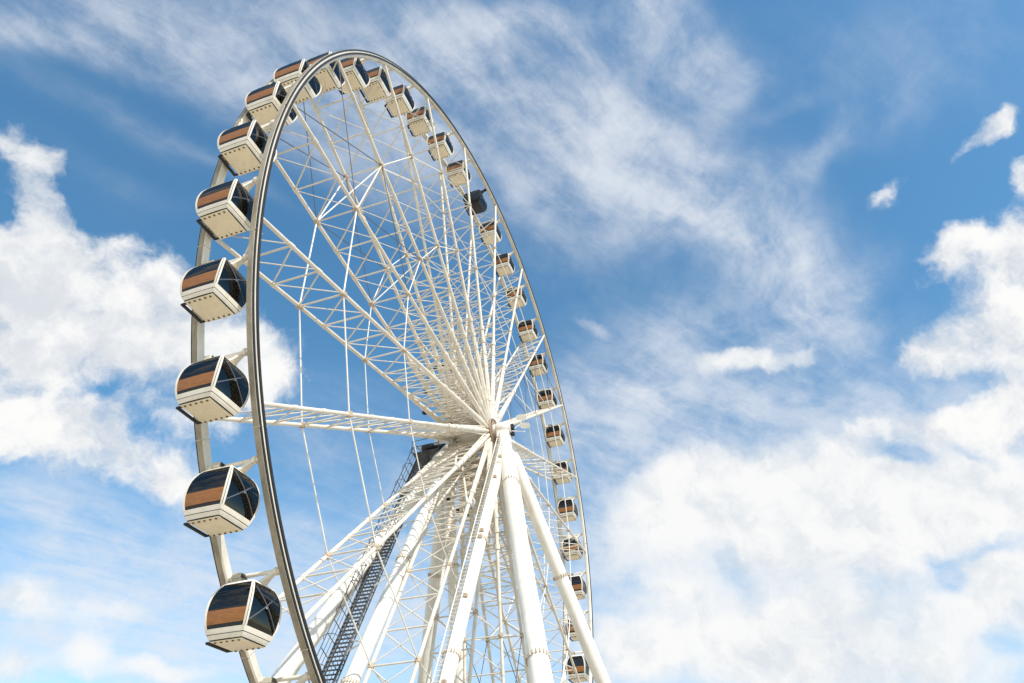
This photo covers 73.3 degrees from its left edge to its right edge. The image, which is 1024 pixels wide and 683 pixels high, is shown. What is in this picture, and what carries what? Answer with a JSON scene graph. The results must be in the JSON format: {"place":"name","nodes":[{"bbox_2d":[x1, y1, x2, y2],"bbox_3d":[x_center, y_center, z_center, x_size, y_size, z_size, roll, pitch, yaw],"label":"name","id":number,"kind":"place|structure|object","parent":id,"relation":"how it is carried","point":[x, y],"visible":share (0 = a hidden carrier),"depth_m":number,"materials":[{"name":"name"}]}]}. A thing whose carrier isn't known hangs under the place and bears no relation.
{"place":"outdoors","nodes":[
{"label":"outdoors","id":0,"kind":"place"},
{"bbox_2d":[0,0,1023,682],"label":"sky","id":1,"kind":"structure","parent":0,"point":[771,252],"materials":[{"name":"blue"}]},
{"label":"ground","id":2,"kind":"structure","parent":0,"visible":0},
{"bbox_2d":[271,414,610,682],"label":"wheel support","id":3,"kind":"object","parent":2,"relation":"on","point":[507,466],"visible":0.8,"depth_m":42.18,"materials":[{"name":"white metal"}]},
{"bbox_2d":[191,49,593,682],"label":"ferris wheel","id":4,"kind":"object","parent":3,"relation":"attached to","point":[471,415],"visible":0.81,"depth_m":45.91,"materials":[{"name":"paint"}]},
{"bbox_2d":[175,348,249,423],"bbox_3d":[-11.540,1.595,26.992,2.340,2.753,1.946,-14,-41,14],"label":"gondola","id":5,"kind":"object","parent":4,"relation":"hanging from","point":[210,388],"visible":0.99,"depth_m":26.22,"materials":[{"name":"white paint"}]},
{"bbox_2d":[177,356,219,394],"bbox_3d":[-11.926,1.238,26.346,1.701,1.623,0.310,-14,-41,14],"label":"window","id":6,"kind":"structure","parent":5,"relation":"in","point":[209,365],"depth_m":26.32,"materials":[{"name":"black glass"}]},
{"bbox_2d":[215,357,247,406],"bbox_3d":[-10.873,1.527,26.737,0.333,1.623,1.701,-14,-41,14],"label":"window","id":7,"kind":"structure","parent":5,"relation":"in","point":[231,381],"depth_m":26.60,"materials":[{"name":"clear glass"}]},
{"bbox_2d":[180,253,247,322],"bbox_3d":[-12.096,-2.385,28.530,2.340,2.752,1.946,-14,-41,14],"label":"gondola","id":8,"kind":"object","parent":4,"relation":"hanging from","point":[212,290],"visible":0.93,"depth_m":27.72,"materials":[{"name":"white paint"}]},
{"bbox_2d":[182,259,221,291],"bbox_3d":[-12.482,-2.741,27.883,1.701,1.623,0.310,-14,-41,14],"label":"window","id":9,"kind":"structure","parent":8,"relation":"in","point":[214,265],"depth_m":27.82,"materials":[{"name":"black glass"}]},
{"bbox_2d":[218,260,246,306],"bbox_3d":[-11.428,-2.454,28.275,0.333,1.623,1.701,-14,-41,14],"label":"window","id":10,"kind":"structure","parent":8,"relation":"in","point":[230,279],"depth_m":28.09,"materials":[{"name":"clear glass"}]},
{"bbox_2d":[182,455,259,536],"bbox_3d":[-10.796,5.734,26.058,2.340,2.753,1.946,-14,-41,15],"label":"gondola","id":11,"kind":"object","parent":4,"relation":"hanging from","point":[220,498],"visible":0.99,"depth_m":25.33,"materials":[{"name":"white paint"}]},
{"bbox_2d":[185,467,229,509],"bbox_3d":[-11.183,5.379,25.412,1.701,1.623,0.310,-14,-41,15],"label":"window","id":12,"kind":"structure","parent":11,"relation":"in","point":[216,478],"depth_m":25.41,"materials":[{"name":"black glass"}]},
{"bbox_2d":[224,467,257,520],"bbox_3d":[-10.130,5.672,25.800,0.333,1.623,1.701,-14,-41,15],"label":"window","id":13,"kind":"structure","parent":11,"relation":"in","point":[242,494],"depth_m":25.68,"materials":[{"name":"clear glass"}]},
{"bbox_2d":[195,176,257,239],"bbox_3d":[-12.441,-6.120,30.637,2.340,2.753,1.946,-14,-40,14],"label":"gondola","id":14,"kind":"object","parent":4,"relation":"hanging from","point":[223,210],"visible":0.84,"depth_m":29.78,"materials":[{"name":"white paint"}]},
{"bbox_2d":[197,180,233,208],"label":"window","id":15,"kind":"structure","parent":14,"relation":"in","point":[226,185],"depth_m":29.88,"materials":[{"name":"black glass"}]},
{"bbox_2d":[231,181,253,222],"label":"window","id":16,"kind":"structure","parent":14,"relation":"in","point":[241,198],"depth_m":30.08,"materials":[{"name":"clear glass"}]},
{"bbox_2d":[204,567,281,652],"bbox_3d":[-9.863,9.932,25.742,2.340,2.752,1.946,-14,-40,15],"label":"gondola","id":17,"kind":"object","parent":4,"relation":"hanging from","point":[242,613],"visible":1,"depth_m":25.05,"materials":[{"name":"white paint"}]},
{"bbox_2d":[207,581,251,629],"bbox_3d":[-10.250,9.584,25.092,1.701,1.623,0.310,-14,-40,15],"label":"window","id":18,"kind":"structure","parent":17,"relation":"in","point":[233,595],"depth_m":25.11,"materials":[{"name":"black glass"}]},
{"bbox_2d":[247,582,279,635],"bbox_3d":[-9.197,9.872,25.484,0.333,1.623,1.701,-14,-40,15],"label":"window","id":19,"kind":"structure","parent":17,"relation":"in","point":[265,608],"depth_m":25.39,"materials":[{"name":"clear glass"}]},
{"bbox_2d":[217,119,276,175],"bbox_3d":[-12.595,-9.557,33.225,2.340,2.753,1.946,-14,-42,15],"label":"gondola","id":20,"kind":"object","parent":4,"relation":"hanging from","point":[241,147],"visible":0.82,"depth_m":32.32,"materials":[{"name":"white paint"}]},
{"bbox_2d":[219,121,251,145],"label":"window","id":21,"kind":"structure","parent":20,"relation":"in","point":[247,124],"depth_m":32.45,"materials":[{"name":"black glass"}]},
{"bbox_2d":[250,122,267,152],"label":"window","id":22,"kind":"structure","parent":20,"relation":"in","point":[258,136],"depth_m":32.55,"materials":[{"name":"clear glass"}]},
{"bbox_2d":[245,81,297,131],"bbox_3d":[-12.494,-12.566,36.306,2.340,2.752,1.946,-14,-41,14],"label":"gondola","id":23,"kind":"object","parent":4,"relation":"hanging from","point":[263,104],"visible":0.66,"depth_m":35.30,"materials":[{"name":"white paint"}]},
{"bbox_2d":[247,82,275,104],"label":"window","id":24,"kind":"structure","parent":23,"relation":"in","point":[271,85],"depth_m":35.52,"materials":[{"name":"black glass"}]},
{"bbox_2d":[275,83,296,119],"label":"window","id":25,"kind":"structure","parent":23,"relation":"in","point":[281,93],"depth_m":35.63,"materials":[{"name":"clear glass"}]},
{"bbox_2d":[259,672,310,682],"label":"gondola","id":26,"kind":"object","parent":4,"relation":"hanging from","point":[302,678],"visible":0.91,"depth_m":26.65,"materials":[{"name":"paint"}]},
{"bbox_2d":[273,59,321,104],"bbox_3d":[-12.216,-15.137,39.737,2.340,2.752,1.946,-14,-42,15],"label":"gondola","id":27,"kind":"object","parent":4,"relation":"hanging from","point":[288,74],"visible":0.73,"depth_m":38.88,"materials":[{"name":"white paint"}]},
{"bbox_2d":[275,60,301,78],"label":"window","id":28,"kind":"structure","parent":27,"relation":"in","point":[297,62],"depth_m":38.93,"materials":[{"name":"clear glass"}]},
{"bbox_2d":[301,61,319,94],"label":"window","id":29,"kind":"structure","parent":27,"relation":"in","point":[314,83],"depth_m":39.41,"materials":[{"name":"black glass"}]},
{"bbox_2d":[306,51,344,94],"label":"gondola","id":30,"kind":"object","parent":4,"relation":"hanging from","point":[327,77],"visible":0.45,"depth_m":42.73,"materials":[{"name":"white paint"}]},
{"bbox_2d":[307,52,328,62],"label":"window","id":31,"kind":"structure","parent":30,"relation":"in","point":[322,55],"depth_m":42.82,"materials":[{"name":"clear glass"}]},
{"bbox_2d":[329,61,343,83],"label":"window","id":32,"kind":"structure","parent":30,"relation":"in","point":[336,70],"depth_m":42.98,"materials":[{"name":"black glass"}]},
{"bbox_2d":[338,58,369,94],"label":"gondola","id":33,"kind":"object","parent":4,"relation":"hanging from","point":[357,75],"visible":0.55,"depth_m":46.73,"materials":[{"name":"white paint"}]},
{"bbox_2d":[340,58,353,67],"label":"window","id":34,"kind":"structure","parent":33,"relation":"in","point":[346,59],"depth_m":46.68,"materials":[{"name":"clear glass"}]},
{"bbox_2d":[355,58,368,84],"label":"window","id":35,"kind":"structure","parent":33,"relation":"in","point":[358,65],"depth_m":47.03,"materials":[{"name":"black glass"}]},
{"bbox_2d":[359,66,391,102],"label":"gondola","id":36,"kind":"object","parent":4,"relation":"hanging from","point":[375,93],"visible":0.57,"depth_m":50.78,"materials":[{"name":"white paint"}]},
{"bbox_2d":[367,67,379,77],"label":"window","id":37,"kind":"structure","parent":36,"relation":"in","point":[375,69],"depth_m":50.81,"materials":[{"name":"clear glass"}]},
{"bbox_2d":[380,69,390,93],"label":"window","id":38,"kind":"structure","parent":36,"relation":"in","point":[383,76],"depth_m":51.03,"materials":[{"name":"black glass"}]},
{"bbox_2d":[384,84,414,117],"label":"gondola","id":39,"kind":"object","parent":4,"relation":"hanging from","point":[405,102],"visible":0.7,"depth_m":54.95,"materials":[{"name":"white paint"}]},
{"bbox_2d":[386,84,402,98],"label":"window","id":40,"kind":"structure","parent":39,"relation":"in","point":[400,86],"depth_m":54.98,"materials":[{"name":"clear glass"}]},
{"bbox_2d":[404,85,413,108],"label":"window","id":41,"kind":"structure","parent":39,"relation":"in","point":[406,92],"depth_m":55.31,"materials":[{"name":"black glass"}]},
{"bbox_2d":[405,106,434,136],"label":"gondola","id":42,"kind":"object","parent":4,"relation":"hanging from","point":[423,112],"visible":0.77,"depth_m":58.96,"materials":[{"name":"white paint"}]},
{"bbox_2d":[407,106,424,119],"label":"window","id":43,"kind":"structure","parent":42,"relation":"in","point":[423,107],"depth_m":59.10,"materials":[{"name":"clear glass"}]},
{"bbox_2d":[425,107,431,126],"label":"window","id":44,"kind":"structure","parent":42,"relation":"in","point":[427,112],"depth_m":59.08,"materials":[{"name":"black glass"}]},
{"bbox_2d":[426,131,453,160],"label":"gondola","id":45,"kind":"object","parent":4,"relation":"hanging from","point":[445,147],"visible":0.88,"depth_m":63.03,"materials":[{"name":"white paint"}]},
{"bbox_2d":[428,132,443,144],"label":"window","id":46,"kind":"structure","parent":45,"relation":"in","point":[440,134],"depth_m":63.12,"materials":[{"name":"black glass"}]},
{"bbox_2d":[445,134,452,152],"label":"window","id":47,"kind":"structure","parent":45,"relation":"in","point":[447,139],"depth_m":63.36,"materials":[{"name":"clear glass"}]},
{"bbox_2d":[445,159,470,186],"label":"gondola","id":48,"kind":"object","parent":4,"relation":"hanging from","point":[461,177],"visible":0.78,"depth_m":66.73,"materials":[{"name":"white paint"}]},
{"bbox_2d":[447,160,462,172],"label":"window","id":49,"kind":"structure","parent":48,"relation":"in","point":[452,164],"depth_m":66.93,"materials":[{"name":"black glass"}]},
{"bbox_2d":[463,189,486,215],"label":"gondola","id":50,"kind":"object","parent":4,"relation":"hanging from","point":[478,202],"visible":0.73,"depth_m":70.22,"materials":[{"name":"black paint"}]},
{"bbox_2d":[464,190,478,201],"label":"window","id":51,"kind":"structure","parent":50,"relation":"in","point":[477,191],"depth_m":70.36,"materials":[{"name":"black glass"}]},
{"bbox_2d":[480,193,486,208],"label":"window","id":52,"kind":"structure","parent":50,"relation":"in","point":[482,199],"depth_m":70.60,"materials":[{"name":"black glass"}]},
{"bbox_2d":[479,219,501,245],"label":"gondola","id":53,"kind":"object","parent":4,"relation":"hanging from","point":[490,227],"visible":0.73,"depth_m":73.30,"materials":[{"name":"white paint"}]},
{"bbox_2d":[480,221,493,232],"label":"window","id":54,"kind":"structure","parent":53,"relation":"in","point":[484,225],"depth_m":73.38,"materials":[{"name":"black glass"}]},
{"bbox_2d":[496,224,500,238],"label":"window","id":55,"kind":"structure","parent":53,"relation":"in","point":[497,229],"depth_m":73.61,"materials":[{"name":"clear glass"}]},
{"bbox_2d":[493,251,514,276],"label":"gondola","id":56,"kind":"object","parent":4,"relation":"hanging from","point":[507,263],"visible":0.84,"depth_m":75.84,"materials":[{"name":"white paint"}]},
{"bbox_2d":[496,253,507,264],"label":"window","id":57,"kind":"structure","parent":56,"relation":"in","point":[505,255],"depth_m":75.98,"materials":[{"name":"black glass"}]},
{"bbox_2d":[509,255,513,270],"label":"window","id":58,"kind":"structure","parent":56,"relation":"in","point":[510,260],"depth_m":76.19,"materials":[{"name":"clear glass"}]},
{"bbox_2d":[506,284,526,308],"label":"gondola","id":59,"kind":"object","parent":4,"relation":"hanging from","point":[522,299],"visible":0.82,"depth_m":77.91,"materials":[{"name":"white paint"}]},
{"bbox_2d":[507,286,520,297],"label":"window","id":60,"kind":"structure","parent":59,"relation":"in","point":[517,286],"depth_m":78.00,"materials":[{"name":"black glass"}]},
{"bbox_2d":[522,289,526,302],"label":"window","id":61,"kind":"structure","parent":59,"relation":"in","point":[523,294],"depth_m":78.28,"materials":[{"name":"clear glass"}]},
{"bbox_2d":[517,318,537,342],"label":"gondola","id":62,"kind":"object","parent":4,"relation":"hanging from","point":[523,331],"visible":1,"depth_m":79.42,"materials":[{"name":"white paint"}]},
{"bbox_2d":[518,320,531,331],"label":"window","id":63,"kind":"structure","parent":62,"relation":"in","point":[529,322],"depth_m":79.61,"materials":[{"name":"black glass"}]},
{"bbox_2d":[533,322,537,335],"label":"window","id":64,"kind":"structure","parent":62,"relation":"in","point":[534,328],"depth_m":79.79,"materials":[{"name":"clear glass"}]},
{"bbox_2d":[528,352,547,376],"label":"gondola","id":65,"kind":"object","parent":4,"relation":"hanging from","point":[534,368],"visible":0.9,"depth_m":80.26,"materials":[{"name":"white paint"}]},
{"bbox_2d":[529,354,541,366],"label":"window","id":66,"kind":"structure","parent":65,"relation":"in","point":[539,356],"depth_m":80.43,"materials":[{"name":"black glass"}]},
{"bbox_2d":[543,357,547,369],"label":"window","id":67,"kind":"structure","parent":65,"relation":"in","point":[544,362],"depth_m":80.53,"materials":[{"name":"black glass"}]},
{"bbox_2d":[537,386,556,409],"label":"gondola","id":68,"kind":"object","parent":4,"relation":"hanging from","point":[551,398],"visible":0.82,"depth_m":80.59,"materials":[{"name":"white paint"}]},
{"bbox_2d":[538,389,551,401],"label":"window","id":69,"kind":"structure","parent":68,"relation":"in","point":[542,393],"depth_m":80.83,"materials":[{"name":"black glass"}]},
{"bbox_2d":[552,391,556,405],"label":"window","id":70,"kind":"structure","parent":68,"relation":"in","point":[554,398],"depth_m":81.04,"materials":[{"name":"black glass"}]},
{"bbox_2d":[545,422,564,447],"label":"gondola","id":71,"kind":"object","parent":4,"relation":"hanging from","point":[559,436],"visible":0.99,"depth_m":80.33,"materials":[{"name":"white paint"}]},
{"bbox_2d":[546,425,559,437],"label":"window","id":72,"kind":"structure","parent":71,"relation":"in","point":[556,428],"depth_m":80.49,"materials":[{"name":"black glass"}]},
{"bbox_2d":[560,427,564,440],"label":"window","id":73,"kind":"structure","parent":71,"relation":"in","point":[562,434],"depth_m":80.69,"materials":[{"name":"black glass"}]},
{"bbox_2d":[552,458,571,484],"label":"gondola","id":74,"kind":"object","parent":4,"relation":"hanging from","point":[564,465],"visible":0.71,"depth_m":79.52,"materials":[{"name":"white paint"}]},
{"bbox_2d":[553,462,566,474],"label":"window","id":75,"kind":"structure","parent":74,"relation":"in","point":[563,464],"depth_m":79.61,"materials":[{"name":"black glass"}]},
{"bbox_2d":[557,495,577,521],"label":"gondola","id":76,"kind":"object","parent":4,"relation":"hanging from","point":[572,510],"visible":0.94,"depth_m":77.91,"materials":[{"name":"white paint"}]},
{"bbox_2d":[558,499,572,513],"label":"window","id":77,"kind":"structure","parent":76,"relation":"in","point":[569,503],"depth_m":78.07,"materials":[{"name":"black glass"}]},
{"bbox_2d":[573,501,577,515],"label":"window","id":78,"kind":"structure","parent":76,"relation":"in","point":[575,508],"depth_m":78.22,"materials":[{"name":"black glass"}]},
{"bbox_2d":[562,533,582,560],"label":"gondola","id":79,"kind":"object","parent":4,"relation":"hanging from","point":[577,554],"visible":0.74,"depth_m":75.75,"materials":[{"name":"white paint"}]},
{"bbox_2d":[563,537,577,551],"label":"window","id":80,"kind":"structure","parent":79,"relation":"in","point":[565,541],"depth_m":75.93,"materials":[{"name":"black glass"}]},
{"bbox_2d":[566,651,588,682],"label":"gondola","id":81,"kind":"object","parent":4,"relation":"hanging from","point":[581,664],"visible":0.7,"depth_m":66.68,"materials":[{"name":"white paint"}]},
{"bbox_2d":[567,656,583,673],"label":"window","id":82,"kind":"structure","parent":81,"relation":"in","point":[578,660],"depth_m":66.87,"materials":[{"name":"black glass"}]},
{"bbox_2d":[584,658,588,675],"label":"window","id":83,"kind":"structure","parent":81,"relation":"in","point":[587,667],"depth_m":66.94,"materials":[{"name":"black glass"}]},
{"bbox_2d":[568,571,586,599],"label":"gondola","id":84,"kind":"object","parent":4,"relation":"hanging from","point":[578,584],"visible":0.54,"depth_m":73.22,"materials":[{"name":"white paint"}]},
{"bbox_2d":[569,576,581,590],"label":"window","id":85,"kind":"structure","parent":84,"relation":"in","point":[576,580],"depth_m":73.31,"materials":[{"name":"black glass"}]},
{"bbox_2d":[581,577,586,593],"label":"window","id":86,"kind":"structure","parent":84,"relation":"in","point":[584,585],"depth_m":73.57,"materials":[{"name":"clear glass"}]},
{"bbox_2d":[567,610,587,641],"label":"gondola","id":87,"kind":"object","parent":4,"relation":"hanging from","point":[572,635],"visible":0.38,"depth_m":70.04,"materials":[{"name":"white paint"}]}
]}

